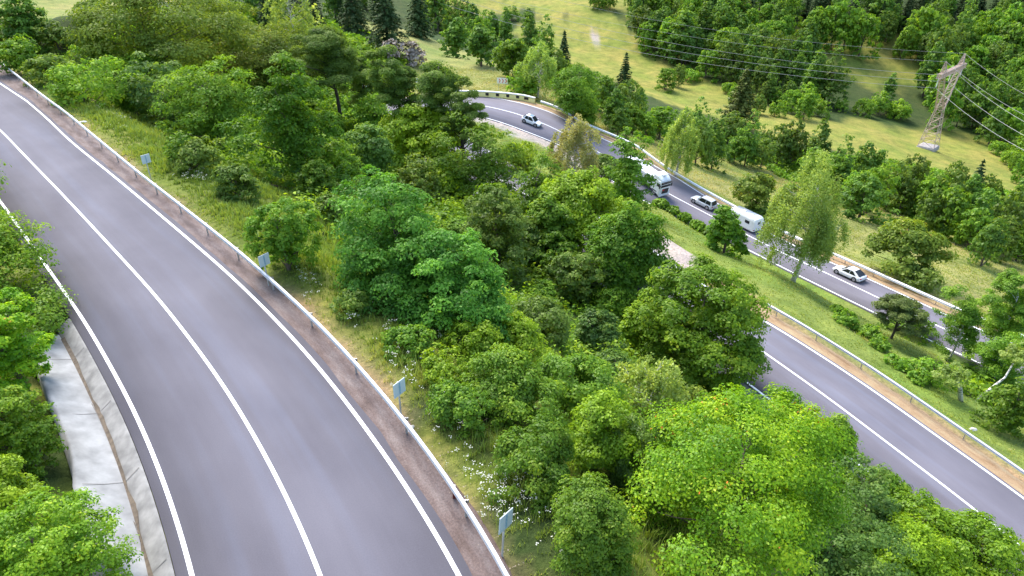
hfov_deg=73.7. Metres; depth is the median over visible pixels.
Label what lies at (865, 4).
broadleaf tree
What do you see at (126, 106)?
broadleaf tree
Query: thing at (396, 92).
broadleaf tree
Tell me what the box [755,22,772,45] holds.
broadleaf tree
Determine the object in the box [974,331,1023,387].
birch tree
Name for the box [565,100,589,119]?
shrub
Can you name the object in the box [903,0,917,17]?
spruce tree
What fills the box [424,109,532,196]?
broadleaf tree
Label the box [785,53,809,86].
broadleaf tree
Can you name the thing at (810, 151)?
broadleaf tree
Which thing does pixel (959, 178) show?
broadleaf tree
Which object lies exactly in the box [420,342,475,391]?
shrub
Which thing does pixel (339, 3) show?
spruce tree
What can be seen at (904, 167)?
broadleaf tree
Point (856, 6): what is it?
spruce tree
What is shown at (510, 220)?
broadleaf tree
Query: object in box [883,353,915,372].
shrub
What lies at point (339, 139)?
shrub
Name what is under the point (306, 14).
broadleaf tree
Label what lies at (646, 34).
broadleaf tree
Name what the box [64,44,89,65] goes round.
shrub
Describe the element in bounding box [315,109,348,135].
broadleaf tree
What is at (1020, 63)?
broadleaf tree
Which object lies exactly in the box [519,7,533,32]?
broadleaf tree
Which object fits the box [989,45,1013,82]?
broadleaf tree
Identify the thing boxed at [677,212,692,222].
shrub
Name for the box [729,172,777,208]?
broadleaf tree
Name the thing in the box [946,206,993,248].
broadleaf tree
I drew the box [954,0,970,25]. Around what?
spruce tree
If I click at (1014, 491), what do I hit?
road markings
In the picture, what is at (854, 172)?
broadleaf tree
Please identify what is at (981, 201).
broadleaf tree
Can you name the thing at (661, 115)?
broadleaf tree
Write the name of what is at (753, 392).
drainage channel
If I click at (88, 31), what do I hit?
broadleaf tree
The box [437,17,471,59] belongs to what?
broadleaf tree
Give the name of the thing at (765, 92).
broadleaf tree
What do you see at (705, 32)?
broadleaf tree
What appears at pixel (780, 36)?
broadleaf tree
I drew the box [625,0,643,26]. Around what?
broadleaf tree
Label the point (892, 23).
broadleaf tree
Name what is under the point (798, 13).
broadleaf tree
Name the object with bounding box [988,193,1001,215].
broadleaf tree
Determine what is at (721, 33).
broadleaf tree
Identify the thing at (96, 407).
channel dirt
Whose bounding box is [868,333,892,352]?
shrub
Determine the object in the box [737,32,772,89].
broadleaf tree
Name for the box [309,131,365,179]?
broadleaf tree
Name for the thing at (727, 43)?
broadleaf tree
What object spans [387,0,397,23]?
spruce tree
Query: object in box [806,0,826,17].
spruce tree
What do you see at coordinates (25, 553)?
broadleaf tree
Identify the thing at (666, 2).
broadleaf tree
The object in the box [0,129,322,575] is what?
road markings
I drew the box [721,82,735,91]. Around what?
shrub
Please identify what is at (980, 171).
spruce tree
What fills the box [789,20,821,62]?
broadleaf tree
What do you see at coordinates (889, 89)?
broadleaf tree
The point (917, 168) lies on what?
broadleaf tree
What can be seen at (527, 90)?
shrub
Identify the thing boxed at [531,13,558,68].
broadleaf tree
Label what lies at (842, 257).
guardrail
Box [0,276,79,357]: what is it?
broadleaf tree
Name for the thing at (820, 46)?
broadleaf tree
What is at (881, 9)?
spruce tree
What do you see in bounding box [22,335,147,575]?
concrete ditch
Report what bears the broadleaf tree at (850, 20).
on the ground at (604, 54)
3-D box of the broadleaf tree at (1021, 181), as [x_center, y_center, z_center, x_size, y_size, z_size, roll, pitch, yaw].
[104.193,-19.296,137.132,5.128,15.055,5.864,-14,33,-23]
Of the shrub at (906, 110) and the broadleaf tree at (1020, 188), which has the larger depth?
the shrub at (906, 110)
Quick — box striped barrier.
[421,90,535,103]
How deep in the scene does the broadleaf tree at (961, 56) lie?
261.07 m
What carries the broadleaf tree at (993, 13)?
on the ground at (604, 54)
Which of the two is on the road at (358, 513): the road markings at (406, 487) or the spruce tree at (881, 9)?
the road markings at (406, 487)
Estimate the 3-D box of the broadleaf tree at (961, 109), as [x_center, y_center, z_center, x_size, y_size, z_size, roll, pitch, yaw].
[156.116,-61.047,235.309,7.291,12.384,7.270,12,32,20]
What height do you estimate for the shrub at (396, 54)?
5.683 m
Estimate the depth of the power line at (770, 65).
216.23 m
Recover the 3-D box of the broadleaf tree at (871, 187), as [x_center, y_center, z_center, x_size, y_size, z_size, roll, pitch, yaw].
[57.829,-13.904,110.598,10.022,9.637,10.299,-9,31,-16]
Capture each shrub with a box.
[0,33,40,73]
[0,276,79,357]
[0,454,58,533]
[17,53,85,87]
[43,54,133,108]
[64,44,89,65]
[162,130,211,169]
[174,135,226,176]
[209,162,263,204]
[241,105,259,121]
[242,196,323,270]
[248,71,284,97]
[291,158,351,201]
[301,190,348,221]
[328,288,371,320]
[337,137,357,154]
[347,176,367,197]
[380,323,436,365]
[382,38,400,58]
[398,40,426,66]
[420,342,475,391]
[425,377,502,439]
[436,319,503,361]
[458,341,571,439]
[486,409,576,518]
[502,140,537,174]
[504,5,522,21]
[505,71,539,95]
[508,247,536,271]
[536,351,630,419]
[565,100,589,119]
[593,0,605,8]
[651,198,669,209]
[665,205,680,215]
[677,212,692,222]
[683,68,699,83]
[690,219,705,231]
[700,228,708,235]
[704,204,749,259]
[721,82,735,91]
[744,200,770,220]
[761,89,781,100]
[768,100,786,118]
[770,91,788,104]
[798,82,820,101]
[803,97,831,119]
[829,304,845,314]
[830,307,859,328]
[834,98,849,112]
[851,97,877,118]
[854,323,882,339]
[867,91,894,116]
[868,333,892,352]
[875,309,936,345]
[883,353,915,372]
[884,98,913,119]
[897,263,946,293]
[903,355,962,392]
[906,368,930,386]
[988,140,1011,156]
[999,150,1021,165]
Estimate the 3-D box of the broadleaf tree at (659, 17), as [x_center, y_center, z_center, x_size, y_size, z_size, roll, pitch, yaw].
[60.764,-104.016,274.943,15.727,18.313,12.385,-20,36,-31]
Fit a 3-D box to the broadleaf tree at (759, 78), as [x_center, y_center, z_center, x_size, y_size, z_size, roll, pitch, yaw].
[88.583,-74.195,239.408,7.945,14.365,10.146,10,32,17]
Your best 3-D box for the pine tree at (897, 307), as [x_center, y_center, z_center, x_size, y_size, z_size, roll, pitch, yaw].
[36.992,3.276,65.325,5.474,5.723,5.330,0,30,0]
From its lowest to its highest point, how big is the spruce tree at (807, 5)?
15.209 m
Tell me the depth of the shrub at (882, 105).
236.54 m
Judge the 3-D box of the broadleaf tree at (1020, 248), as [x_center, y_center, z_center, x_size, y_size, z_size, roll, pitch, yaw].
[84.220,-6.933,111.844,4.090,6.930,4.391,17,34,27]
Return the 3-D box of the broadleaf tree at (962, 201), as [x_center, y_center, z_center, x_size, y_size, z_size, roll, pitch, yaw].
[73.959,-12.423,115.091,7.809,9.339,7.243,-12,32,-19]
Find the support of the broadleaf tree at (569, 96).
on the ground at (604, 54)
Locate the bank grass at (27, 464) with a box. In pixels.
[0,378,64,574]
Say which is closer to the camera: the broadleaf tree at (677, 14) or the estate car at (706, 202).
the estate car at (706, 202)
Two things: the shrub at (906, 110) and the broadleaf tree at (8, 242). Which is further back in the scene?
the shrub at (906, 110)
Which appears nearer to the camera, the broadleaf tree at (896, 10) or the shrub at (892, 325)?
the shrub at (892, 325)
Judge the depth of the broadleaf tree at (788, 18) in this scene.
276.64 m
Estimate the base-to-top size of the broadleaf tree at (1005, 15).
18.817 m
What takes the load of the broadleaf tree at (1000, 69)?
on the ground at (604, 54)
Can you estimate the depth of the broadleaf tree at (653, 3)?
295.56 m
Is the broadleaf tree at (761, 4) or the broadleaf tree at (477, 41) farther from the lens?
the broadleaf tree at (761, 4)
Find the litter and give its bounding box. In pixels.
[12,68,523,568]
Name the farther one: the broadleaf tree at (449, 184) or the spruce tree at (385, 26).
the spruce tree at (385, 26)
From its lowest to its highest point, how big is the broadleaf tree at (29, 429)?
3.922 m
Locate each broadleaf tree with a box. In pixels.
[0,0,52,53]
[0,16,39,44]
[0,161,11,220]
[0,209,61,303]
[0,287,56,392]
[0,383,68,480]
[0,486,143,575]
[30,19,76,52]
[60,0,264,101]
[70,2,145,65]
[72,0,114,24]
[97,49,182,85]
[106,65,158,114]
[118,51,202,132]
[145,54,258,148]
[165,0,261,72]
[210,18,309,97]
[213,50,356,194]
[244,0,258,16]
[257,0,292,27]
[259,0,322,49]
[288,24,360,117]
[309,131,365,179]
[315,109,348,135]
[322,0,345,18]
[325,163,463,324]
[337,50,385,114]
[341,121,395,177]
[344,92,391,133]
[354,159,384,178]
[361,0,391,14]
[363,44,423,118]
[370,120,395,143]
[378,103,471,172]
[386,227,512,348]
[392,152,443,202]
[415,60,462,111]
[420,166,472,202]
[421,190,447,204]
[423,148,469,179]
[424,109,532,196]
[425,0,448,32]
[433,76,489,157]
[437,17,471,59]
[439,215,480,239]
[443,0,462,29]
[458,0,470,22]
[459,187,531,288]
[460,2,479,37]
[462,182,525,219]
[465,22,503,66]
[466,9,494,48]
[483,10,500,41]
[491,38,528,81]
[492,213,548,273]
[497,6,513,41]
[498,309,553,370]
[505,293,572,354]
[510,146,569,218]
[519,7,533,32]
[521,12,538,51]
[523,191,581,264]
[528,279,559,305]
[530,230,584,276]
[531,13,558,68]
[533,165,662,268]
[541,47,571,87]
[543,251,613,305]
[548,62,601,126]
[549,471,642,575]
[552,63,578,86]
[567,386,640,473]
[573,306,628,354]
[579,90,597,122]
[580,68,602,122]
[581,71,602,106]
[582,200,675,322]
[584,153,626,191]
[588,0,600,9]
[589,281,636,323]
[592,348,633,379]
[593,75,617,119]
[601,0,617,10]
[601,88,631,135]
[602,126,657,213]
[607,413,677,502]
[608,108,629,139]
[612,382,864,575]
[617,78,648,129]
[617,300,651,350]
[623,0,633,13]
[623,102,644,133]
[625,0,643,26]
[628,5,661,44]
[629,252,775,406]
[632,90,648,114]
[633,115,657,138]
[634,21,660,57]
[643,0,665,15]
[644,6,676,50]
[646,106,678,142]
[652,24,673,60]
[654,0,671,17]
[654,68,676,93]
[657,16,679,59]
[659,379,712,413]
[661,533,769,575]
[666,10,699,68]
[670,11,691,26]
[671,0,682,16]
[671,63,686,86]
[674,22,698,64]
[677,0,703,20]
[680,3,697,28]
[683,25,706,61]
[683,116,719,168]
[692,96,713,152]
[694,0,715,38]
[695,49,720,83]
[698,26,708,49]
[699,108,734,173]
[703,0,719,19]
[703,33,720,63]
[708,2,735,38]
[708,372,743,408]
[709,0,724,33]
[710,26,741,71]
[711,32,744,82]
[717,110,746,144]
[718,38,746,83]
[721,0,736,22]
[724,382,838,496]
[725,127,745,165]
[726,12,749,34]
[727,85,739,103]
[729,109,760,166]
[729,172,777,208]
[731,0,749,14]
[734,0,751,20]
[734,7,740,26]
[735,24,761,66]
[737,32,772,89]
[740,36,761,66]
[741,8,759,27]
[741,22,774,55]
[747,84,756,100]
[748,138,778,169]
[751,124,769,152]
[752,56,775,94]
[752,94,766,114]
[753,46,773,79]
[754,0,768,13]
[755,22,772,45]
[757,20,778,47]
[757,81,773,101]
[758,3,773,22]
[759,0,779,22]
[759,30,794,84]
[760,123,796,168]
[761,38,777,53]
[761,63,780,104]
[762,0,777,4]
[768,20,787,43]
[769,0,792,35]
[772,44,789,88]
[774,0,802,35]
[774,499,919,575]
[775,15,796,35]
[777,35,796,61]
[777,89,801,112]
[778,119,811,168]
[780,80,797,102]
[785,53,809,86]
[788,36,805,68]
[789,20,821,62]
[792,0,805,18]
[794,93,816,119]
[796,10,828,37]
[797,34,813,74]
[797,146,835,190]
[799,49,826,97]
[799,54,828,90]
[799,118,832,170]
[802,6,830,46]
[806,37,822,67]
[816,47,856,105]
[818,0,860,49]
[819,451,901,560]
[821,412,860,479]
[822,7,870,55]
[827,0,843,18]
[827,133,855,190]
[832,463,913,515]
[835,170,865,201]
[839,170,900,225]
[846,14,883,59]
[849,140,878,174]
[857,158,901,212]
[860,0,877,14]
[860,216,959,277]
[864,511,967,575]
[867,0,895,25]
[867,10,887,46]
[870,149,887,167]
[878,159,919,216]
[880,10,898,42]
[882,72,897,102]
[882,174,921,215]
[887,487,962,556]
[890,3,905,32]
[892,25,918,59]
[895,6,943,55]
[900,153,931,187]
[901,17,920,43]
[908,20,936,62]
[908,178,949,217]
[913,40,947,97]
[913,187,948,231]
[914,15,952,53]
[914,31,939,63]
[917,0,939,7]
[921,65,958,106]
[922,0,949,21]
[923,26,961,73]
[924,71,964,131]
[925,170,950,197]
[926,508,1023,575]
[928,186,973,244]
[935,168,972,217]
[937,51,959,72]
[937,185,961,237]
[939,15,955,38]
[942,0,957,23]
[944,22,970,53]
[944,65,974,115]
[945,160,970,185]
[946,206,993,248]
[950,93,974,128]
[953,0,978,58]
[954,65,975,103]
[958,51,965,73]
[959,15,991,57]
[959,50,980,78]
[959,188,996,243]
[960,0,979,30]
[961,68,996,132]
[964,44,991,80]
[964,74,984,102]
[964,174,987,205]
[964,217,1010,266]
[968,72,978,93]
[968,102,996,129]
[968,376,1023,441]
[969,34,1002,74]
[970,7,1003,34]
[971,55,986,78]
[973,104,1006,144]
[977,60,1016,128]
[977,173,1006,200]
[981,187,1001,208]
[981,215,1021,264]
[982,40,1017,84]
[985,55,1010,92]
[986,19,1015,49]
[988,107,1023,142]
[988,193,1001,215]
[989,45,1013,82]
[990,191,1023,255]
[994,12,1012,31]
[995,0,1013,15]
[996,22,1023,53]
[997,74,1019,99]
[999,56,1023,86]
[1001,22,1023,57]
[1001,184,1023,215]
[1002,0,1023,19]
[1002,107,1023,147]
[1003,1,1023,28]
[1004,81,1023,128]
[1005,82,1023,107]
[1007,69,1023,102]
[1007,152,1023,173]
[1008,46,1018,71]
[1010,134,1023,152]
[1010,155,1023,183]
[1011,130,1023,150]
[1011,225,1023,263]
[1014,176,1023,200]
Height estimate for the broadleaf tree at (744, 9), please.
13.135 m
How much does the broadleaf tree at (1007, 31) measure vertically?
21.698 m
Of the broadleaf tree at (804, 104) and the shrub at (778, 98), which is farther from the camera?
the shrub at (778, 98)
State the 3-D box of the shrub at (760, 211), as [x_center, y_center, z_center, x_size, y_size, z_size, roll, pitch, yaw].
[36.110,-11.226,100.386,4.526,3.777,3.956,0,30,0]
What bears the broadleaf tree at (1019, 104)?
on the ground at (604, 54)
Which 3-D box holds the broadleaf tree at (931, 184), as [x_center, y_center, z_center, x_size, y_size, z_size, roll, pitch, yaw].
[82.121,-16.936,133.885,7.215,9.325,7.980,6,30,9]
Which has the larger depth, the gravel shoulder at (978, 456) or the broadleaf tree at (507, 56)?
the broadleaf tree at (507, 56)
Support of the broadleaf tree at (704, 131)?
on the ground at (604, 54)
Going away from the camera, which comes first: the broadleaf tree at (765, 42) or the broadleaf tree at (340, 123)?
the broadleaf tree at (340, 123)
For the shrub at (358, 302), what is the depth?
30.02 m
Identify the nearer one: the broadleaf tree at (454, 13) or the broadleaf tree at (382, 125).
the broadleaf tree at (382, 125)
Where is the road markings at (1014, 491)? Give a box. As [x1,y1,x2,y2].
[469,118,1023,498]
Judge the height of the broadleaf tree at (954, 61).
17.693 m
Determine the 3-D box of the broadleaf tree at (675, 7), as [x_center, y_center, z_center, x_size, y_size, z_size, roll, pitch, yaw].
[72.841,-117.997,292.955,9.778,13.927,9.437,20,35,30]
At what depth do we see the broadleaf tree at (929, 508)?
38.09 m
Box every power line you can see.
[444,4,1022,149]
[462,0,1022,134]
[492,0,1020,119]
[531,5,1023,114]
[561,0,1019,91]
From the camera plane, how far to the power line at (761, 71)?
209.26 m
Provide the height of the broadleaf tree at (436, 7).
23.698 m
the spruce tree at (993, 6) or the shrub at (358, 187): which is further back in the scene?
the spruce tree at (993, 6)
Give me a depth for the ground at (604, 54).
85.37 m
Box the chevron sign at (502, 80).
[497,78,507,83]
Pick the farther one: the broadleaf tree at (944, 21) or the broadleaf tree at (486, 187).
the broadleaf tree at (944, 21)
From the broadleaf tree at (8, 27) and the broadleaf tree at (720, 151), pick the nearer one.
the broadleaf tree at (8, 27)
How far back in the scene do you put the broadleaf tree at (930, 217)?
114.76 m
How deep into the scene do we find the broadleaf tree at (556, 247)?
57.62 m
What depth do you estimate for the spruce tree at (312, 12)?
146.98 m
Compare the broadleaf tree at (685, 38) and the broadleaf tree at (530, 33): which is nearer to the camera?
the broadleaf tree at (530, 33)
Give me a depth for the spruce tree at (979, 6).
321.70 m
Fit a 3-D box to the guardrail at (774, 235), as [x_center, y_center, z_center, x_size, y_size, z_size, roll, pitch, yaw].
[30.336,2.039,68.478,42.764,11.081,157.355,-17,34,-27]
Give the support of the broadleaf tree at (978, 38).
on the ground at (604, 54)
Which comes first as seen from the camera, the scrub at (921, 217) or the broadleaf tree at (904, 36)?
the scrub at (921, 217)
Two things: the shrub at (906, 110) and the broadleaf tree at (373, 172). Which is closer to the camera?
the broadleaf tree at (373, 172)
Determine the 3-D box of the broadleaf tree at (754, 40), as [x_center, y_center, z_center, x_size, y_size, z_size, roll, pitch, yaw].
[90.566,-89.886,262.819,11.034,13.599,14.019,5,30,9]
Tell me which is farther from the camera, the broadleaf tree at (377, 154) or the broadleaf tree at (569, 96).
the broadleaf tree at (569, 96)
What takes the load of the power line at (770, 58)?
hanging from the electricity pylon
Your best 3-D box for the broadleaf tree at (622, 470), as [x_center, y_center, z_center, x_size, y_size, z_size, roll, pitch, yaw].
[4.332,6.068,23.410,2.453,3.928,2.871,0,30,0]
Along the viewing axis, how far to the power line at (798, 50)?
204.14 m
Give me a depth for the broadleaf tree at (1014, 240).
106.18 m
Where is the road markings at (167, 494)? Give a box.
[0,201,194,575]
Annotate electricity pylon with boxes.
[916,53,966,151]
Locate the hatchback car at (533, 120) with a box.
[521,113,541,127]
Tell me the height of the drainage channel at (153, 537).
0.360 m
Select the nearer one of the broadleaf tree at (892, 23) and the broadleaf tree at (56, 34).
the broadleaf tree at (56, 34)
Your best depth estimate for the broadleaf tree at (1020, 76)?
255.35 m
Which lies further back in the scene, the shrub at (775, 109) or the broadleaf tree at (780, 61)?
the broadleaf tree at (780, 61)
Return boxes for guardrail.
[3,64,509,575]
[476,97,1011,464]
[541,101,1023,335]
[766,304,1023,473]
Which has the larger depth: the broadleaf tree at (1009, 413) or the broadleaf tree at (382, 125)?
the broadleaf tree at (382, 125)
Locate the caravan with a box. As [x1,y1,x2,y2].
[731,206,763,231]
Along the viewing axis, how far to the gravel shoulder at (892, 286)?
88.85 m
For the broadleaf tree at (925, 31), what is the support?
on the ground at (604, 54)
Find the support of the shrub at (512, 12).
on the ground at (604, 54)
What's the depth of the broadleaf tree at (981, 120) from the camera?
235.01 m
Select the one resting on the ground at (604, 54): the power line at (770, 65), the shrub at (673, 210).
the shrub at (673, 210)
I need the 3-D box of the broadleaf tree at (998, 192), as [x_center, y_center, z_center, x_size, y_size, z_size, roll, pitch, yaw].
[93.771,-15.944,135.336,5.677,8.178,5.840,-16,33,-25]
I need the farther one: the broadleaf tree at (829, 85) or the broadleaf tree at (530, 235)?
the broadleaf tree at (829, 85)
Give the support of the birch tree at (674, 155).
on the ground at (604, 54)
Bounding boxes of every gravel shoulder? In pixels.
[0,67,511,575]
[501,98,992,328]
[704,277,1023,494]
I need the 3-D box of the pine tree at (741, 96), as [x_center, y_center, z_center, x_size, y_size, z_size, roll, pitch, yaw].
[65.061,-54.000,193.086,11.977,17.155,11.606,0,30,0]
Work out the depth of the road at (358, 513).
25.34 m
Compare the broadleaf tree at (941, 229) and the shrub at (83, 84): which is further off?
the broadleaf tree at (941, 229)
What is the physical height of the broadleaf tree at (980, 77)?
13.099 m
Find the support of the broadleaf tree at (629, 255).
on the ground at (604, 54)
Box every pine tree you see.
[717,67,759,126]
[870,293,929,338]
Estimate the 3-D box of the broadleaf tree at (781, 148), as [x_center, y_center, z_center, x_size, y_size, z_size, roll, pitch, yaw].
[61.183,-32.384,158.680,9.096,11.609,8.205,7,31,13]
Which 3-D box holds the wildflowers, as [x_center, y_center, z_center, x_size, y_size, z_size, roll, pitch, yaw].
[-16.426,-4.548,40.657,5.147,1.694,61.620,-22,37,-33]
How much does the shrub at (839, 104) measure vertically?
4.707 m
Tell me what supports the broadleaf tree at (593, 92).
on the ground at (604, 54)
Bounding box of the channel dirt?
[61,337,152,575]
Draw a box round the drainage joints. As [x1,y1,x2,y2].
[54,355,165,572]
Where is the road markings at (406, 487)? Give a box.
[0,83,461,575]
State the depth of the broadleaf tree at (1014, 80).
245.81 m
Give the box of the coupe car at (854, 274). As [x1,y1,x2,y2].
[832,265,867,281]
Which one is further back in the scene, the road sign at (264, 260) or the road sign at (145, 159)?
the road sign at (145, 159)
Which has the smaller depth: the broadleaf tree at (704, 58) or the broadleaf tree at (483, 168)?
the broadleaf tree at (483, 168)
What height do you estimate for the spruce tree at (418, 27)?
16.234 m
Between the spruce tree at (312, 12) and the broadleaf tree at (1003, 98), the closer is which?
the spruce tree at (312, 12)
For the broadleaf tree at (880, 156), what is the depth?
145.74 m
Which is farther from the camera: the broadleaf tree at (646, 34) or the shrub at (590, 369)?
the broadleaf tree at (646, 34)
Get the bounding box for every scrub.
[36,0,1021,564]
[51,1,1021,569]
[55,3,1013,573]
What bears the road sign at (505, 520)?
on the gravel shoulder at (416, 463)
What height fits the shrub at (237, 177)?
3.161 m
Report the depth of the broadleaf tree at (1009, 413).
50.81 m
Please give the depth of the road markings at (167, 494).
23.56 m
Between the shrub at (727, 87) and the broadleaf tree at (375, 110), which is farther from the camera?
the shrub at (727, 87)
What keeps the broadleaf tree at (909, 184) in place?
on the ground at (604, 54)
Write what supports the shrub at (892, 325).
on the ground at (604, 54)
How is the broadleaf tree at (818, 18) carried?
on the ground at (604, 54)
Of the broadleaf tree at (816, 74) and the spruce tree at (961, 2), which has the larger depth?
the spruce tree at (961, 2)
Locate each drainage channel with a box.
[58,318,174,575]
[473,194,914,520]
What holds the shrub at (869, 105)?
on the ground at (604, 54)
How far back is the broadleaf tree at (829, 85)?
234.29 m
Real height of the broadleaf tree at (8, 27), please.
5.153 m
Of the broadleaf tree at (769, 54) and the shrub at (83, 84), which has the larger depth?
the broadleaf tree at (769, 54)
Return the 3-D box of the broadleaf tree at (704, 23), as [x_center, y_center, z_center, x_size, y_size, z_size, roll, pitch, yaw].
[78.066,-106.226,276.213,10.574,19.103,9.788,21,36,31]
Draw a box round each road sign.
[140,153,151,180]
[258,252,269,285]
[393,377,405,413]
[498,507,512,556]
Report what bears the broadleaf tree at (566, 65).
on the ground at (604, 54)
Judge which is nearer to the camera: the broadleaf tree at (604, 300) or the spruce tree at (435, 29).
the broadleaf tree at (604, 300)
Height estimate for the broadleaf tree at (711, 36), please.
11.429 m
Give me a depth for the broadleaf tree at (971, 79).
242.01 m
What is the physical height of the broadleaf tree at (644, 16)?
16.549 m
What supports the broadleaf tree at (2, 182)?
on the ground at (604, 54)
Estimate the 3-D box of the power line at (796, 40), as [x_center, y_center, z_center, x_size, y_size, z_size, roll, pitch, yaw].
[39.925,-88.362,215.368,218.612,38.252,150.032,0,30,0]
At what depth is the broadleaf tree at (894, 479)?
40.53 m
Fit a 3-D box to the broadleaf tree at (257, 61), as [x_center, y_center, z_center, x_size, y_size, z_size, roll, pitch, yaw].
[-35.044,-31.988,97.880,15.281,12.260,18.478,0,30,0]
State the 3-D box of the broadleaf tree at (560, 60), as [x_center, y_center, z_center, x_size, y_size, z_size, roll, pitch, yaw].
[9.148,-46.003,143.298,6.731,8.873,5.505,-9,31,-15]
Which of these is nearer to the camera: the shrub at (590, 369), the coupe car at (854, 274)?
the shrub at (590, 369)
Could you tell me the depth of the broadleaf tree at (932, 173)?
142.72 m
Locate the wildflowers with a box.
[88,104,560,545]
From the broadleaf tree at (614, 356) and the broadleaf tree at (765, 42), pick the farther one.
the broadleaf tree at (765, 42)
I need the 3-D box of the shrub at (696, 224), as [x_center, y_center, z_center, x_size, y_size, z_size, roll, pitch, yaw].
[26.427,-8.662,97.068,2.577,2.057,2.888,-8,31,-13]
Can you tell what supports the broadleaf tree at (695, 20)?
on the ground at (604, 54)
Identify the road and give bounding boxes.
[0,81,471,575]
[387,97,1023,575]
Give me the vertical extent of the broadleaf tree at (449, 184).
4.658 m
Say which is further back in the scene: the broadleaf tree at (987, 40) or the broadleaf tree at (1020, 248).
the broadleaf tree at (987, 40)
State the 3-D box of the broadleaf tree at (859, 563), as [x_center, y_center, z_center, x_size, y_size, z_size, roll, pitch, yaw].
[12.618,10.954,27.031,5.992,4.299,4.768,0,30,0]
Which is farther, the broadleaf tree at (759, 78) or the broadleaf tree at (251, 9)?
the broadleaf tree at (759, 78)
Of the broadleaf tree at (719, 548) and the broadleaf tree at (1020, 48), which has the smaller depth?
the broadleaf tree at (719, 548)
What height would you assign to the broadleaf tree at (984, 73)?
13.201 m
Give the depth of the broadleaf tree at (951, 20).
286.58 m
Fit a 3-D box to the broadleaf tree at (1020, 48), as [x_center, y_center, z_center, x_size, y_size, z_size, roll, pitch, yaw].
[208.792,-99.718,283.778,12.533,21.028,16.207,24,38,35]
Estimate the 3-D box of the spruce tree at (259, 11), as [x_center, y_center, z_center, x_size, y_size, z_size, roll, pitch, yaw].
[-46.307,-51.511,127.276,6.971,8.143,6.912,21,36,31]
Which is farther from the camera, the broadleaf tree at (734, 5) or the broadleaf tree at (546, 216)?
the broadleaf tree at (734, 5)
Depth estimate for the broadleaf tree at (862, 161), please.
145.31 m
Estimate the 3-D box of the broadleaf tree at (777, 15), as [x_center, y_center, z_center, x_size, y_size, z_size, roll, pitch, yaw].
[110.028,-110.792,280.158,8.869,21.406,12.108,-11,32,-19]
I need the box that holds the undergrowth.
[43,3,1023,575]
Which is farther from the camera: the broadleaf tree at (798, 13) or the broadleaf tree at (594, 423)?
the broadleaf tree at (798, 13)
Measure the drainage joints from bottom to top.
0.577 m
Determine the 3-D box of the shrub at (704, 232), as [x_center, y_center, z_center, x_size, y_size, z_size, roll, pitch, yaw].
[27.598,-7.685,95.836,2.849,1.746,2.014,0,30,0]
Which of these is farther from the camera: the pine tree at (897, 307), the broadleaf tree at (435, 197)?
the broadleaf tree at (435, 197)
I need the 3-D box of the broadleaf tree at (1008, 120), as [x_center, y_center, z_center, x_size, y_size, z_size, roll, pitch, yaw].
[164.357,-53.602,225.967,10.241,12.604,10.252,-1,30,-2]
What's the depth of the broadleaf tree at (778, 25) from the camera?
274.50 m
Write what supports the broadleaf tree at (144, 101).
on the ground at (604, 54)
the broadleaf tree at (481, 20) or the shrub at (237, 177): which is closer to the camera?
the shrub at (237, 177)
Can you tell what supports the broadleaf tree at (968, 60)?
on the ground at (604, 54)
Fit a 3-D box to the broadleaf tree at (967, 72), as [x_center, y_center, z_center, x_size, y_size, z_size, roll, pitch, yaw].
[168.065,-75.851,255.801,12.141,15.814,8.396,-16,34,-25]
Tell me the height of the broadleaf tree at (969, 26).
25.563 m
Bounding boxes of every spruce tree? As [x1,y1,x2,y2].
[253,0,269,23]
[257,0,273,29]
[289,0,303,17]
[305,0,327,25]
[335,1,346,23]
[336,0,372,37]
[354,1,367,21]
[366,0,388,23]
[366,0,411,55]
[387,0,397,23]
[403,0,438,39]
[431,15,443,31]
[557,30,570,62]
[615,52,634,94]
[749,0,756,15]
[799,0,813,16]
[804,0,818,19]
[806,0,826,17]
[820,0,831,7]
[848,0,862,25]
[872,1,886,25]
[893,0,903,14]
[895,0,911,32]
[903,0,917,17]
[912,0,927,9]
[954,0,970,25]
[955,0,972,12]
[969,159,985,187]
[970,0,986,19]
[978,1,986,14]
[981,0,1000,22]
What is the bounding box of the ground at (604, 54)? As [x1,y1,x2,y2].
[0,0,1023,575]
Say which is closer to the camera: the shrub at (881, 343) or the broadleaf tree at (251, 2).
the shrub at (881, 343)
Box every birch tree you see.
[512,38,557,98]
[547,113,602,180]
[609,352,691,423]
[656,106,701,176]
[750,149,850,282]
[928,284,985,363]
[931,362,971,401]
[961,268,1023,379]
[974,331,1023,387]
[977,340,1023,398]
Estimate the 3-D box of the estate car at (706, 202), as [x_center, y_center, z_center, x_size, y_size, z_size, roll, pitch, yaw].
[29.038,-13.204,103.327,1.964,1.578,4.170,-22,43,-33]
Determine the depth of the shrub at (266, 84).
95.71 m
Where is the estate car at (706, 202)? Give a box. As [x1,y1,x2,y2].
[690,195,717,209]
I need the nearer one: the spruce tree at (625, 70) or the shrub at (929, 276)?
the shrub at (929, 276)
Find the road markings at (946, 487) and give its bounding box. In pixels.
[486,106,1023,543]
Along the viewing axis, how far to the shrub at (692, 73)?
249.53 m
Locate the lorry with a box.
[629,156,672,196]
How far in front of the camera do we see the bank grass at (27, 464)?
21.79 m

